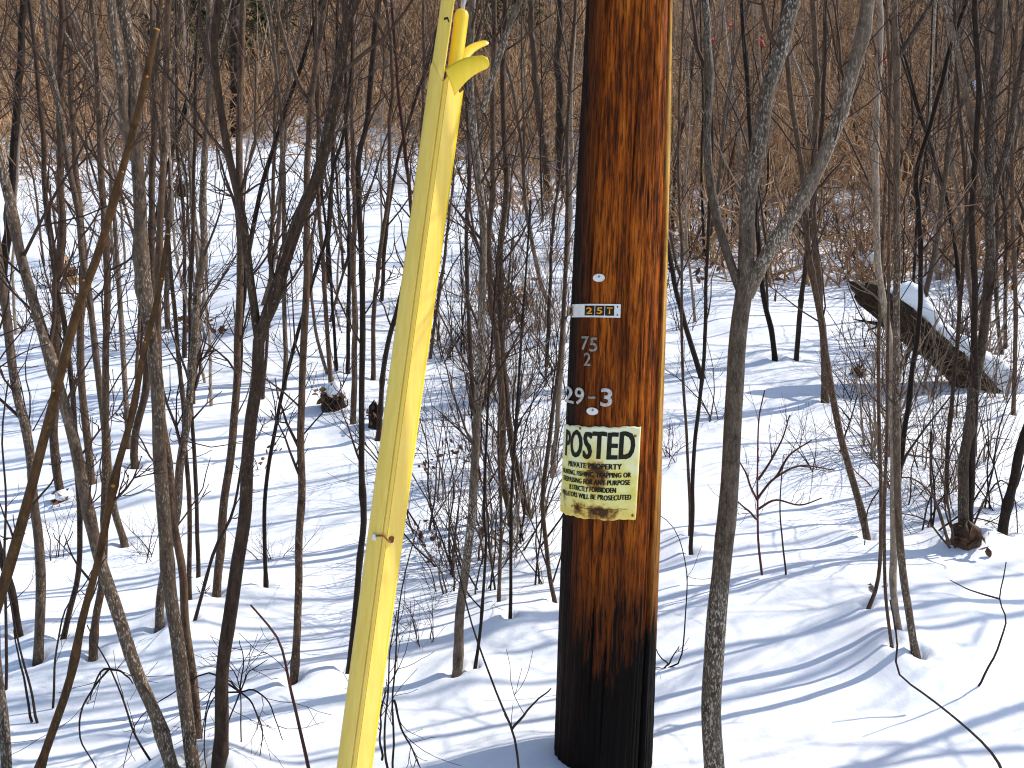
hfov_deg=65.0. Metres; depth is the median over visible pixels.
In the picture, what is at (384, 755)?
bare shrub
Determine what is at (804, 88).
bare sapling
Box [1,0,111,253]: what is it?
bare sapling
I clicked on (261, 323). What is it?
bare sapling
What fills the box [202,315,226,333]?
dead weed
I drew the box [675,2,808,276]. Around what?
bare sapling
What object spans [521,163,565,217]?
bare shrub
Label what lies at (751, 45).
bare sapling
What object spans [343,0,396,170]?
bare sapling
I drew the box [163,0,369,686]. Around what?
bare sapling
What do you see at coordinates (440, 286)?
bare sapling
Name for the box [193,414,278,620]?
bare sapling
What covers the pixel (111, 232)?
bare sapling
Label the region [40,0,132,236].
bare sapling
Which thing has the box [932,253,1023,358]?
bare shrub
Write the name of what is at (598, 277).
disc tag
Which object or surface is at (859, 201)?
bare shrub
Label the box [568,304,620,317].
number plate
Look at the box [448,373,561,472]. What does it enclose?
bare shrub
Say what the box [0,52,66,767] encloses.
bare sapling
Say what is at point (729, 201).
bare shrub
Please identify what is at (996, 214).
bare sapling
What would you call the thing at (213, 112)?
bare sapling
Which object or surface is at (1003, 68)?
bare sapling
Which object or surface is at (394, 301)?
bare shrub
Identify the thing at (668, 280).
bare shrub
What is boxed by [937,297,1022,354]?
bare shrub
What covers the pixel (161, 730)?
bare sapling
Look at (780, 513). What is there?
dead weed
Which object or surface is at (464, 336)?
bare shrub
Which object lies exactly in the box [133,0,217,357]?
bare sapling
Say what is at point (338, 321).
bare shrub
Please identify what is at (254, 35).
bare sapling
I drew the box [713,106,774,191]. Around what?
bare shrub
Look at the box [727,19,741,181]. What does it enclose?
berry bush
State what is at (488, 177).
bare shrub
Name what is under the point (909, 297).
fallen log
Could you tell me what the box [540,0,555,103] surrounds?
bare sapling
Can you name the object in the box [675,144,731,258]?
bare shrub
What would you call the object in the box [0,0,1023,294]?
brush
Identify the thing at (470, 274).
bare shrub
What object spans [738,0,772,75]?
bare sapling
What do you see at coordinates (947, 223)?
bare shrub
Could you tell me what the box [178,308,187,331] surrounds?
dead weed
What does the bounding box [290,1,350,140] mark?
bare sapling
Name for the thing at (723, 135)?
bare sapling
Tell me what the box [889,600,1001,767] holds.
arching cane
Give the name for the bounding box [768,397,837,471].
bare shrub
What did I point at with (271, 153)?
bare sapling
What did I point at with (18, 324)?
bare shrub
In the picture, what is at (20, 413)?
bare sapling
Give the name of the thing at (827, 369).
bare sapling
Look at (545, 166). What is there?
bare sapling
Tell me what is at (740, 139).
bare sapling
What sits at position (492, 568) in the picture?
bare shrub
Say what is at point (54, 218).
bare sapling
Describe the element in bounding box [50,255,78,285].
dead weed
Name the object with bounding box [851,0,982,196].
bare sapling
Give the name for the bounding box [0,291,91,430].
bare shrub
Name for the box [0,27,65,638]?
bare sapling
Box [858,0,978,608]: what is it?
bare sapling
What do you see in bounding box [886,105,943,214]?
bare shrub
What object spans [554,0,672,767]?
utility pole
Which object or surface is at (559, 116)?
bare sapling
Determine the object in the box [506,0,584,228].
bare sapling
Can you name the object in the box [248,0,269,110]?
bare sapling
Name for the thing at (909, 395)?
bare sapling
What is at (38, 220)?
bare sapling
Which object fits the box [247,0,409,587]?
bare sapling
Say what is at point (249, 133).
bare sapling
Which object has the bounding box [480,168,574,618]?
bare sapling
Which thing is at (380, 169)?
bare sapling
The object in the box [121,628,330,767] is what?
bramble
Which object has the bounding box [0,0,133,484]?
bare sapling
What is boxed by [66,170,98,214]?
bare shrub
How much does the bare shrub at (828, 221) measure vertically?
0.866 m
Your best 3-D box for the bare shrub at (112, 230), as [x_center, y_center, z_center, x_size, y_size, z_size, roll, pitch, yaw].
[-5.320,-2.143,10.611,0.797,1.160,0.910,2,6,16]
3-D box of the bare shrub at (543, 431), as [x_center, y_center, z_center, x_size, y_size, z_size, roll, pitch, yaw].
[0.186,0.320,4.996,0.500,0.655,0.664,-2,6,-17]
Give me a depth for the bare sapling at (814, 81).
13.18 m
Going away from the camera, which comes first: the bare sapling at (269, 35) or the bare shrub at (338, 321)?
the bare shrub at (338, 321)
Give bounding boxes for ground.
[0,0,1023,767]
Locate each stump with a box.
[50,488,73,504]
[173,176,188,196]
[312,377,348,412]
[366,399,382,429]
[950,519,991,556]
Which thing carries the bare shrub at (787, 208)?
on the ground
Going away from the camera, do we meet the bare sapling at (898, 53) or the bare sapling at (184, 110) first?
the bare sapling at (898, 53)
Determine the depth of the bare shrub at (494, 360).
6.25 m
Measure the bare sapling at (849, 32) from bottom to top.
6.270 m
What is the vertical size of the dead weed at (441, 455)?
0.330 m
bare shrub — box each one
[0,265,46,332]
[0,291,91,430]
[1,200,43,231]
[12,259,76,325]
[25,152,84,209]
[28,482,76,562]
[37,187,125,298]
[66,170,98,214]
[69,313,136,350]
[70,189,133,254]
[79,157,97,189]
[118,511,194,562]
[145,164,185,224]
[172,204,211,253]
[227,522,323,560]
[274,263,314,300]
[308,367,421,474]
[321,282,359,332]
[328,334,472,540]
[338,357,481,576]
[343,520,460,767]
[365,479,490,600]
[379,288,435,333]
[396,567,446,650]
[402,394,540,609]
[404,232,477,363]
[417,380,485,501]
[419,448,505,568]
[427,348,511,421]
[430,242,519,358]
[430,259,546,374]
[430,261,538,391]
[430,283,464,344]
[431,269,569,484]
[432,264,537,440]
[434,185,523,353]
[440,292,496,344]
[440,403,561,572]
[445,245,507,300]
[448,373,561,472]
[449,309,537,401]
[450,184,465,219]
[455,211,511,273]
[458,115,520,211]
[458,306,538,380]
[461,240,494,285]
[468,205,530,286]
[471,244,570,373]
[473,143,489,200]
[480,383,566,534]
[485,311,567,402]
[486,408,563,584]
[494,316,567,550]
[504,231,559,311]
[506,240,571,330]
[512,383,565,466]
[513,258,571,364]
[514,257,570,333]
[514,273,567,386]
[515,163,534,197]
[518,271,571,399]
[519,196,574,262]
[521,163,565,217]
[527,234,573,342]
[662,418,698,470]
[665,331,746,421]
[667,238,694,290]
[667,277,717,330]
[669,153,735,248]
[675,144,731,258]
[683,169,735,235]
[690,135,760,240]
[700,175,739,232]
[704,174,742,244]
[708,387,851,574]
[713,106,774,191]
[731,192,802,260]
[756,250,793,301]
[768,162,824,246]
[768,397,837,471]
[773,193,802,241]
[781,227,804,270]
[795,167,832,229]
[800,189,902,277]
[811,291,944,451]
[814,324,965,458]
[816,339,910,401]
[817,195,847,238]
[817,195,859,259]
[820,400,954,506]
[828,162,921,350]
[831,441,995,507]
[832,269,941,440]
[837,176,872,219]
[844,305,884,349]
[847,295,909,367]
[855,317,939,401]
[859,201,931,263]
[874,261,1000,400]
[875,397,981,472]
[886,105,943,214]
[901,332,1020,533]
[901,374,1016,496]
[902,469,1023,524]
[912,180,963,266]
[924,205,983,266]
[924,254,1022,336]
[924,320,1023,420]
[925,236,961,281]
[932,242,1023,359]
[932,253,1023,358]
[936,359,1022,466]
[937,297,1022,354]
[940,347,1023,510]
[955,293,1012,352]
[961,308,1023,405]
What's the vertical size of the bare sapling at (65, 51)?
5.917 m
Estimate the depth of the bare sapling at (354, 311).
5.66 m
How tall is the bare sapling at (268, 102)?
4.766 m
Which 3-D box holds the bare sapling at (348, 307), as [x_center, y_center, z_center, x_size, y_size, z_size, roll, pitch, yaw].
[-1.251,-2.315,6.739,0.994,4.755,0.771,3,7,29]
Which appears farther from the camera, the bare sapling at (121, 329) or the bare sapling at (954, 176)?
the bare sapling at (954, 176)
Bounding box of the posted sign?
[560,423,640,520]
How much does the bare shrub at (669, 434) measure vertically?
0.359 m
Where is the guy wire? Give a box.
[461,0,465,8]
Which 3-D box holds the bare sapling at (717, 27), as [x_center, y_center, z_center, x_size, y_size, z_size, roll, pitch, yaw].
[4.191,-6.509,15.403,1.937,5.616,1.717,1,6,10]
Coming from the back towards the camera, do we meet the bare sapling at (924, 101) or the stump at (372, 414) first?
the bare sapling at (924, 101)
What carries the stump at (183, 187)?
on the ground
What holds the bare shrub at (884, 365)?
on the ground
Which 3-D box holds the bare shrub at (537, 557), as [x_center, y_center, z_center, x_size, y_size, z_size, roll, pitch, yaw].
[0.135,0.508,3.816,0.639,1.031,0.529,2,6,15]
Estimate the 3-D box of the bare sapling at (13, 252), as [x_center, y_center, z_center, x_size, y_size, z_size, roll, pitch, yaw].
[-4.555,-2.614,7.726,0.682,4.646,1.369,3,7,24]
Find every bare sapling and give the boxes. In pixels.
[0,0,38,140]
[0,0,47,666]
[0,0,56,274]
[0,0,65,334]
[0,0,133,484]
[0,0,179,639]
[0,0,200,767]
[0,16,48,216]
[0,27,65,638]
[0,27,162,613]
[0,31,123,292]
[0,35,83,265]
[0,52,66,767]
[0,52,193,767]
[1,0,98,490]
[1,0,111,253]
[1,0,130,448]
[1,11,41,60]
[11,0,128,547]
[22,0,153,302]
[34,233,170,767]
[37,0,88,124]
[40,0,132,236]
[46,1,65,75]
[49,0,178,345]
[52,0,191,661]
[54,0,113,103]
[67,0,228,738]
[70,0,157,268]
[70,0,212,304]
[74,17,123,168]
[75,0,245,599]
[78,0,114,166]
[78,0,261,382]
[80,0,180,469]
[95,0,114,67]
[100,8,260,403]
[102,2,246,332]
[106,0,289,379]
[106,7,174,162]
[123,0,260,352]
[123,0,288,632]
[127,0,254,577]
[127,16,296,378]
[128,0,419,767]
[131,0,174,218]
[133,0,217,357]
[137,0,229,405]
[144,0,196,329]
[148,0,258,169]
[160,1,187,95]
[162,0,303,597]
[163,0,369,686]
[171,21,301,257]
[188,0,247,65]
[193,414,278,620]
[218,1,274,271]
[220,0,343,378]
[226,2,273,63]
[231,0,334,304]
[243,0,362,204]
[245,5,311,227]
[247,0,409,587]
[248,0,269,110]
[248,0,361,371]
[249,0,365,389]
[253,0,314,327]
[253,3,434,399]
[257,0,284,96]
[263,2,369,373]
[264,0,366,252]
[277,8,357,268]
[278,0,377,303]
[284,0,374,424]
[285,0,331,97]
[285,0,425,673]
[290,0,343,382]
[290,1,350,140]
[307,0,361,282]
[322,0,374,373]
[329,31,434,321]
[341,4,364,109]
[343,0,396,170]
[344,0,422,233]
[355,0,421,380]
[356,0,419,217]
[362,0,515,196]
[370,1,481,440]
[375,0,459,301]
[376,0,562,677]
[378,1,398,68]
[395,0,431,156]
[399,22,508,358]
[420,0,520,410]
[427,1,513,84]
[430,168,549,668]
[446,0,571,514]
[449,18,545,307]
[453,204,555,601]
[457,0,528,241]
[466,0,553,525]
[468,0,500,57]
[478,0,581,300]
[479,0,553,172]
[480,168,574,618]
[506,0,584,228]
[512,0,564,221]
[513,2,582,477]
[514,0,559,200]
[514,12,526,73]
[519,0,584,366]
[524,0,585,602]
[528,0,566,190]
[538,0,572,119]
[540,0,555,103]
[549,7,584,182]
[579,0,727,321]
[665,0,742,535]
[668,122,706,378]
[669,65,702,275]
[671,0,702,100]
[671,0,720,239]
[671,0,725,259]
[671,1,795,307]
[671,5,744,250]
[672,0,685,54]
[672,0,736,233]
[672,0,747,175]
[673,0,737,192]
[673,0,747,554]
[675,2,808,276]
[684,0,772,247]
[684,5,751,118]
[697,0,870,540]
[700,0,728,87]
[712,0,800,203]
[713,0,763,88]
[714,0,753,229]
[716,0,835,216]
[717,0,778,361]
[737,1,823,282]
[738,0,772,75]
[738,0,806,223]
[744,1,891,287]
[765,0,832,150]
[776,7,813,161]
[779,0,854,403]
[783,0,862,360]
[790,0,856,190]
[802,0,841,170]
[804,1,872,159]
[816,0,877,162]
[819,0,983,630]
[827,1,884,120]
[827,20,931,647]
[832,1,869,156]
[843,0,1023,659]
[844,3,903,115]
[846,0,922,210]
[848,0,915,241]
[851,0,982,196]
[855,1,923,158]
[857,0,1023,235]
[858,0,915,203]
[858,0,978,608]
[858,0,1023,263]
[867,6,890,117]
[870,0,1023,371]
[872,0,1003,478]
[874,0,977,308]
[876,3,1023,347]
[881,1,979,215]
[882,1,970,262]
[887,0,950,279]
[889,5,982,283]
[892,0,1023,503]
[900,0,987,273]
[908,0,981,314]
[914,0,1023,303]
[916,0,974,227]
[916,0,1023,354]
[925,1,990,139]
[939,0,1023,522]
[947,0,1023,415]
[948,0,1023,304]
[950,0,1023,523]
[953,0,1018,212]
[963,1,1014,74]
[965,13,1023,182]
[969,3,1015,145]
[982,0,1023,269]
[983,1,1019,157]
[986,22,1023,177]
[986,72,1023,535]
[989,0,1021,157]
[992,0,1023,201]
[999,9,1023,224]
[1007,17,1023,283]
[1008,156,1023,290]
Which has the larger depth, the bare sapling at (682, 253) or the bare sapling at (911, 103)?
the bare sapling at (911, 103)
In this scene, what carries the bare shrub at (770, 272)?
on the ground
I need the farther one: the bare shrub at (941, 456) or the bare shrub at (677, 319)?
the bare shrub at (677, 319)
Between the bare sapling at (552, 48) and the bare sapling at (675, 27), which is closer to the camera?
the bare sapling at (552, 48)
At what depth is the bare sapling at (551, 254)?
7.05 m
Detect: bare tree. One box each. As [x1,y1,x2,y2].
[220,0,257,136]
[685,0,913,767]
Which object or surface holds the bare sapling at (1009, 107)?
on the ground
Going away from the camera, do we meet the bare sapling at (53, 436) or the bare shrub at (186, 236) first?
the bare sapling at (53, 436)
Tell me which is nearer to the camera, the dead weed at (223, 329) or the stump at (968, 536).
the stump at (968, 536)
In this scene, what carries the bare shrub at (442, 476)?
on the ground
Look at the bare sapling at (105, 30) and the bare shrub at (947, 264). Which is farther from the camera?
the bare sapling at (105, 30)
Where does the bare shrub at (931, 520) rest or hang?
on the ground
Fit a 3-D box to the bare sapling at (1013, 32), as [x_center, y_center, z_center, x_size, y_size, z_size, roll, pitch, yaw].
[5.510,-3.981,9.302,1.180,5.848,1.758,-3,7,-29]
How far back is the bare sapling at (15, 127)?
8.66 m
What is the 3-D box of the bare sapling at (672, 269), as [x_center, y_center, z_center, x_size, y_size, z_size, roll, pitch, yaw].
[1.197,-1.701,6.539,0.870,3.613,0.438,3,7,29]
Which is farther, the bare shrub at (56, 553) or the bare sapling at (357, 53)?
the bare sapling at (357, 53)
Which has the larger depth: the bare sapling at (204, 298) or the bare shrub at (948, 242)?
the bare shrub at (948, 242)
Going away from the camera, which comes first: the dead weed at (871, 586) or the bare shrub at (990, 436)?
the dead weed at (871, 586)
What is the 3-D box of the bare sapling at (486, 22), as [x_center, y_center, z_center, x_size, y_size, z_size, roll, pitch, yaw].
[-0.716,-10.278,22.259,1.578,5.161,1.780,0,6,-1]
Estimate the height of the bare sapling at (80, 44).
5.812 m
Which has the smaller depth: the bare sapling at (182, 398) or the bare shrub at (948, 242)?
the bare sapling at (182, 398)
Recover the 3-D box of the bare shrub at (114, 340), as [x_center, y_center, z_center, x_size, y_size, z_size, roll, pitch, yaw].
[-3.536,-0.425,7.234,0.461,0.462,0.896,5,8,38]
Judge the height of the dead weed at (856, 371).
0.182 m
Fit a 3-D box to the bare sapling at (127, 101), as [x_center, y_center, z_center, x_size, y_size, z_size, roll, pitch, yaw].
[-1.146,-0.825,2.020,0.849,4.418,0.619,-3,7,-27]
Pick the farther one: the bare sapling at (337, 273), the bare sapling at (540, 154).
the bare sapling at (540, 154)
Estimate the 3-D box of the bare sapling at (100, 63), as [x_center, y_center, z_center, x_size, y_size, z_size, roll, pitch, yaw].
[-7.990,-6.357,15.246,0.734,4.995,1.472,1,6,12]
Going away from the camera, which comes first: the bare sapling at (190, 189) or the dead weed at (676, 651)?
the dead weed at (676, 651)
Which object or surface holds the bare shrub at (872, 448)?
on the ground
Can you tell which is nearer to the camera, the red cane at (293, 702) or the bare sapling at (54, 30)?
the red cane at (293, 702)
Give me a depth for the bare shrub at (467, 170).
12.76 m
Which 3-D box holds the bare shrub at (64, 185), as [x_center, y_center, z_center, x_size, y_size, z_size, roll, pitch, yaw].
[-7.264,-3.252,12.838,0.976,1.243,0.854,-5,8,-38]
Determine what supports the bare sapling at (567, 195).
on the ground
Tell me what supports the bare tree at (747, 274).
on the ground
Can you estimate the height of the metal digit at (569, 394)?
0.049 m
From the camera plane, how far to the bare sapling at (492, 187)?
4.08 m
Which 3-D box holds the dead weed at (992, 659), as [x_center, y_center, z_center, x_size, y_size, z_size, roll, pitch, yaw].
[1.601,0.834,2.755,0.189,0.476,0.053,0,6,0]
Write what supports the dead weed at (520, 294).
on the ground
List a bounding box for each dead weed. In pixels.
[0,380,35,690]
[2,625,197,767]
[8,589,38,723]
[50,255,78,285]
[52,570,91,708]
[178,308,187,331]
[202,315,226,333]
[254,442,281,469]
[406,520,494,562]
[416,436,461,479]
[475,278,537,329]
[656,516,710,667]
[689,236,735,289]
[779,446,798,574]
[838,395,857,451]
[849,363,865,375]
[868,582,887,590]
[950,562,1006,686]
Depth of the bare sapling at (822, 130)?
6.93 m
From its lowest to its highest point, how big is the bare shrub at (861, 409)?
1.176 m
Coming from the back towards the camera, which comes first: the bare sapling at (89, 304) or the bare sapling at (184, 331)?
the bare sapling at (184, 331)
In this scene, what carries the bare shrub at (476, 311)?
on the ground
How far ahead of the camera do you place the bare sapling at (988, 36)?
19.20 m
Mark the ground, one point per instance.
(812, 678)
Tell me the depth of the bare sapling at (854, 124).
14.06 m
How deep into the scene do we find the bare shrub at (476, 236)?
9.54 m
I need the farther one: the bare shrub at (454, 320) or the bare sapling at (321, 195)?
the bare shrub at (454, 320)
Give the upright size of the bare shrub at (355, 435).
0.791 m
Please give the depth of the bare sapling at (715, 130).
10.80 m
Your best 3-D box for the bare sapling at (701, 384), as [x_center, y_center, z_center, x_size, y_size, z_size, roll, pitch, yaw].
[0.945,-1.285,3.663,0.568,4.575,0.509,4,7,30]
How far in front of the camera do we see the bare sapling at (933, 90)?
11.54 m
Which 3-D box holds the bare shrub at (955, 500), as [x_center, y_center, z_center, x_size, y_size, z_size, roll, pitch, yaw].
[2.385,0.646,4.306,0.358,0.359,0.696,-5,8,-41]
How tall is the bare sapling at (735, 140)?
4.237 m
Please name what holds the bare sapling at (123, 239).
on the ground
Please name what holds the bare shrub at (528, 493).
on the ground
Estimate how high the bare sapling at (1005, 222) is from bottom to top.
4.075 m
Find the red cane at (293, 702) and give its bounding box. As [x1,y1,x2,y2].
[238,605,309,767]
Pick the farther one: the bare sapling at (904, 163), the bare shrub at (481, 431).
the bare sapling at (904, 163)
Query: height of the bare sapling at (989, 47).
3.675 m
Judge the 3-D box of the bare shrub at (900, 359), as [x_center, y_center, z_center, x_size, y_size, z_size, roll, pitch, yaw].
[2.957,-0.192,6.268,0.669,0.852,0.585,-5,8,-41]
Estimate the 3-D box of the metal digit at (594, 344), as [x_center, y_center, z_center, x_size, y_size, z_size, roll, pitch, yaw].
[0.229,-0.111,2.256,0.025,0.040,0.005,4,7,34]
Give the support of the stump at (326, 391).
on the ground
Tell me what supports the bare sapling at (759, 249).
on the ground
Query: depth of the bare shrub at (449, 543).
3.82 m
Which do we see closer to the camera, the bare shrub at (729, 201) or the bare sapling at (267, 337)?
the bare sapling at (267, 337)
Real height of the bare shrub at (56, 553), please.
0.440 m
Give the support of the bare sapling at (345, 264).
on the ground
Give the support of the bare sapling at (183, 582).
on the ground
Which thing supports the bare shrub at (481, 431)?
on the ground
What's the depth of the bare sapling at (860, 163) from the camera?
8.74 m
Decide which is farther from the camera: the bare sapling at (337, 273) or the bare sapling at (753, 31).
the bare sapling at (753, 31)
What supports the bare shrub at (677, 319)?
on the ground
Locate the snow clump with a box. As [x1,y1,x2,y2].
[860,252,873,264]
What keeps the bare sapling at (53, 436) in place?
on the ground
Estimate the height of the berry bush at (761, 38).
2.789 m
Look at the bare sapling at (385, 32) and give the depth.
22.20 m
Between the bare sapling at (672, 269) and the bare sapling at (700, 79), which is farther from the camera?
the bare sapling at (700, 79)
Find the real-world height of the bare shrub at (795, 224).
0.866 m
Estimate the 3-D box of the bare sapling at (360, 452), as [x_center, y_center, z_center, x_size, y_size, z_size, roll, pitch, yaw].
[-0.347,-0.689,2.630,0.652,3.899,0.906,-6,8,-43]
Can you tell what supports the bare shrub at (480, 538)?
on the ground
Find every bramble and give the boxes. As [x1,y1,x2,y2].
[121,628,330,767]
[836,408,1023,548]
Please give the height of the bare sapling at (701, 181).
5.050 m
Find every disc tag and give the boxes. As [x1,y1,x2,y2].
[587,407,597,414]
[593,274,604,281]
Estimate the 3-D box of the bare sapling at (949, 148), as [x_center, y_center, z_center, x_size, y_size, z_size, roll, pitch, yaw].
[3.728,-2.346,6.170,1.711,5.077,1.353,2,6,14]
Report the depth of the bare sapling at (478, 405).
2.77 m
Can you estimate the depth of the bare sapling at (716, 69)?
14.76 m
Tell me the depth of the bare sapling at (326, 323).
6.38 m
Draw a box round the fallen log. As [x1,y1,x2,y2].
[849,280,1023,393]
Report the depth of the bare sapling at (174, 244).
6.24 m
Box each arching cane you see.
[450,540,550,767]
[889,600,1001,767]
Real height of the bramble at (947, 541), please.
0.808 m
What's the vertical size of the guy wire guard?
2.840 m
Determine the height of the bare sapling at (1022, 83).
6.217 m
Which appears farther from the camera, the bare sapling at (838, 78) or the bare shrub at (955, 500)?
the bare sapling at (838, 78)
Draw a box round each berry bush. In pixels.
[711,37,724,193]
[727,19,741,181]
[756,35,774,209]
[883,52,892,204]
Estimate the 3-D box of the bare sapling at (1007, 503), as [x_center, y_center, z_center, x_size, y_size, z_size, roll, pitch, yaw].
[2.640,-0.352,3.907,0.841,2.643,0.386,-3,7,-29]
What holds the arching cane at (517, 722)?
on the ground
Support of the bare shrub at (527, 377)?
on the ground
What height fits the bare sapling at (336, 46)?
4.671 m
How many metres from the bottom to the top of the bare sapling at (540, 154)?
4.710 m
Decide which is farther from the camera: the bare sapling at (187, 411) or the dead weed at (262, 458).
the dead weed at (262, 458)
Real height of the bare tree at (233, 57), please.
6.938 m
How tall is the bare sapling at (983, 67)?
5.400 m
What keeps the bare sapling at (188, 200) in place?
on the ground
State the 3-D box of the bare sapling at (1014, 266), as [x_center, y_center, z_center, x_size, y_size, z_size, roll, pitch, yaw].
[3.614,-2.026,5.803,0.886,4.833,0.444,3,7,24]
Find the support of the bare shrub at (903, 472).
on the ground
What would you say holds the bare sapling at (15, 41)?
on the ground
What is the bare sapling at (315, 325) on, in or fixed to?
on the ground
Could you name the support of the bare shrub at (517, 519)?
on the ground
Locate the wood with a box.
[0,0,1023,77]
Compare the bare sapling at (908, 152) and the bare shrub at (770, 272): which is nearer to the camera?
the bare shrub at (770, 272)
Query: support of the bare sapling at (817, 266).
on the ground
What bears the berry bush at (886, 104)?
on the ground
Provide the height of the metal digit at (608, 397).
0.052 m
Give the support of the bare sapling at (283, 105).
on the ground
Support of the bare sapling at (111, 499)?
on the ground
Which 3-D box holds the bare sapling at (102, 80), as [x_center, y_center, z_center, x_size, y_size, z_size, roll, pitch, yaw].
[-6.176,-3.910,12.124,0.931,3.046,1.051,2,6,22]
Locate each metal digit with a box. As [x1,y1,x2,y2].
[565,386,573,403]
[575,387,583,403]
[581,336,588,349]
[584,352,590,365]
[589,337,596,351]
[600,388,611,406]
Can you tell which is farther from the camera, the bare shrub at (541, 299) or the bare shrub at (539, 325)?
the bare shrub at (541, 299)
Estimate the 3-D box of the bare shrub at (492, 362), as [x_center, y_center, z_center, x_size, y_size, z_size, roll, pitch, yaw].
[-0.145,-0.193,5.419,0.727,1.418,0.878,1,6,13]
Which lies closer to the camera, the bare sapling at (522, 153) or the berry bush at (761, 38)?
the bare sapling at (522, 153)
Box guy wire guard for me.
[337,0,489,767]
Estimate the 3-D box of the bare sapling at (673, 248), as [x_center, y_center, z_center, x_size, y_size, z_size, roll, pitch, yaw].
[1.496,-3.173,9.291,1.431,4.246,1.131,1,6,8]
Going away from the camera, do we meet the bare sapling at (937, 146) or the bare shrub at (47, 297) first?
the bare shrub at (47, 297)
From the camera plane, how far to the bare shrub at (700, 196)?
10.70 m
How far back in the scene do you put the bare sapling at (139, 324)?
6.76 m
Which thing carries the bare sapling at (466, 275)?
on the ground
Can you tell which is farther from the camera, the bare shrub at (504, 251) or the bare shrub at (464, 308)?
the bare shrub at (504, 251)
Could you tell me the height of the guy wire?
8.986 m
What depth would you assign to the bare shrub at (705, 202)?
11.38 m
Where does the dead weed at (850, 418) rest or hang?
on the ground
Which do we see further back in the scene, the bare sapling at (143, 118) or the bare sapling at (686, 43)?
the bare sapling at (686, 43)
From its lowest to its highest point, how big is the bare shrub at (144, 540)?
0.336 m
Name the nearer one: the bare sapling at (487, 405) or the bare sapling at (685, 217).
the bare sapling at (487, 405)
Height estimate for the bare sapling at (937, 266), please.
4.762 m
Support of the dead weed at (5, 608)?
on the ground
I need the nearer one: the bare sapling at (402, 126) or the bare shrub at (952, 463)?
the bare shrub at (952, 463)
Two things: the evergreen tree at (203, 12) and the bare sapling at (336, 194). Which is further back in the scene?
the evergreen tree at (203, 12)
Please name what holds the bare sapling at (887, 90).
on the ground
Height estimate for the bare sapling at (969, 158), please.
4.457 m
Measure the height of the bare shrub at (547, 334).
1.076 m
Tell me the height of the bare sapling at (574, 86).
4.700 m
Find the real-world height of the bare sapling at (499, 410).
1.859 m
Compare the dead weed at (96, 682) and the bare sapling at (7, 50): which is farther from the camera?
the bare sapling at (7, 50)
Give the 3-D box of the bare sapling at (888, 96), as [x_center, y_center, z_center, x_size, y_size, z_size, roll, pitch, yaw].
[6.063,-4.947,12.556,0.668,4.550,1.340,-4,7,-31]
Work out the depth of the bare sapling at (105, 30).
22.78 m
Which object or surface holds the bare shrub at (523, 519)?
on the ground
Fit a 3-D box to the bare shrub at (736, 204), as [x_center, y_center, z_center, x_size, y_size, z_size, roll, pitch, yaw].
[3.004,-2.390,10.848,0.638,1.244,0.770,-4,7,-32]
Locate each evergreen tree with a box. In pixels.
[110,0,263,84]
[205,0,324,80]
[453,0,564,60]
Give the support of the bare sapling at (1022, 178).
on the ground
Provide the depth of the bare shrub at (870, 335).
6.91 m
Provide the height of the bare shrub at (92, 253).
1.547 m
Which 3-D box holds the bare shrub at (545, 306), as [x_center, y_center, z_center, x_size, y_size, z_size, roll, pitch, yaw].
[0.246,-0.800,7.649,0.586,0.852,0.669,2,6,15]
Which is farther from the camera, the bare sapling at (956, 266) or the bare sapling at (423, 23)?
the bare sapling at (423, 23)
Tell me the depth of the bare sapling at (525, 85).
16.19 m
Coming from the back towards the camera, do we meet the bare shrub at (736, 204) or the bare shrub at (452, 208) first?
the bare shrub at (452, 208)
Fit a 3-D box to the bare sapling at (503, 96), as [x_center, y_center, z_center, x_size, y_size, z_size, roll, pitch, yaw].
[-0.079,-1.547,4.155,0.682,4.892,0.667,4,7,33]
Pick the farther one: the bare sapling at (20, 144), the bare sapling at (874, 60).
the bare sapling at (874, 60)
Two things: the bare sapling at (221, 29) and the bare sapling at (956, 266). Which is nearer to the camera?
the bare sapling at (956, 266)
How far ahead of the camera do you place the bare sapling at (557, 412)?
4.77 m
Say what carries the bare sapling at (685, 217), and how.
on the ground
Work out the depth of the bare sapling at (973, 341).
3.79 m
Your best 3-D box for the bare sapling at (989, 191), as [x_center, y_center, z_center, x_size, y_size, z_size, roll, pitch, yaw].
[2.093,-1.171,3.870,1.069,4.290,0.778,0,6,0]
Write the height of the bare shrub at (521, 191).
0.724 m
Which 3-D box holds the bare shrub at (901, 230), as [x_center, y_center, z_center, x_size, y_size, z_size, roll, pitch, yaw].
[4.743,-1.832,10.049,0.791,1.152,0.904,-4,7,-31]
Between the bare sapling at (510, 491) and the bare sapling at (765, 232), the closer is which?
the bare sapling at (510, 491)
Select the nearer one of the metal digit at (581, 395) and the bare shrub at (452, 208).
the metal digit at (581, 395)
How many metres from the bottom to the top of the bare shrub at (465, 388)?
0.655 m
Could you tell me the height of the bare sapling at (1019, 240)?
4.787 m
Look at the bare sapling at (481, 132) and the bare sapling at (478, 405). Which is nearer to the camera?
the bare sapling at (478, 405)
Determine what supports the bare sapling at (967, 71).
on the ground
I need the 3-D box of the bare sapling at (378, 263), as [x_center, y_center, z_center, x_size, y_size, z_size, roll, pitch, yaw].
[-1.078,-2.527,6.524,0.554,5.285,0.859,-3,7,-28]
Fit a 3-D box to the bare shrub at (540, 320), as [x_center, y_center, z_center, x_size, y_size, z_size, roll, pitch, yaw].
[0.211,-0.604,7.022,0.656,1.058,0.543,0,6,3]
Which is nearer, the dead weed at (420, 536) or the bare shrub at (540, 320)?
the dead weed at (420, 536)
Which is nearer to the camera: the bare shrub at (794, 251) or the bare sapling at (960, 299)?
the bare sapling at (960, 299)

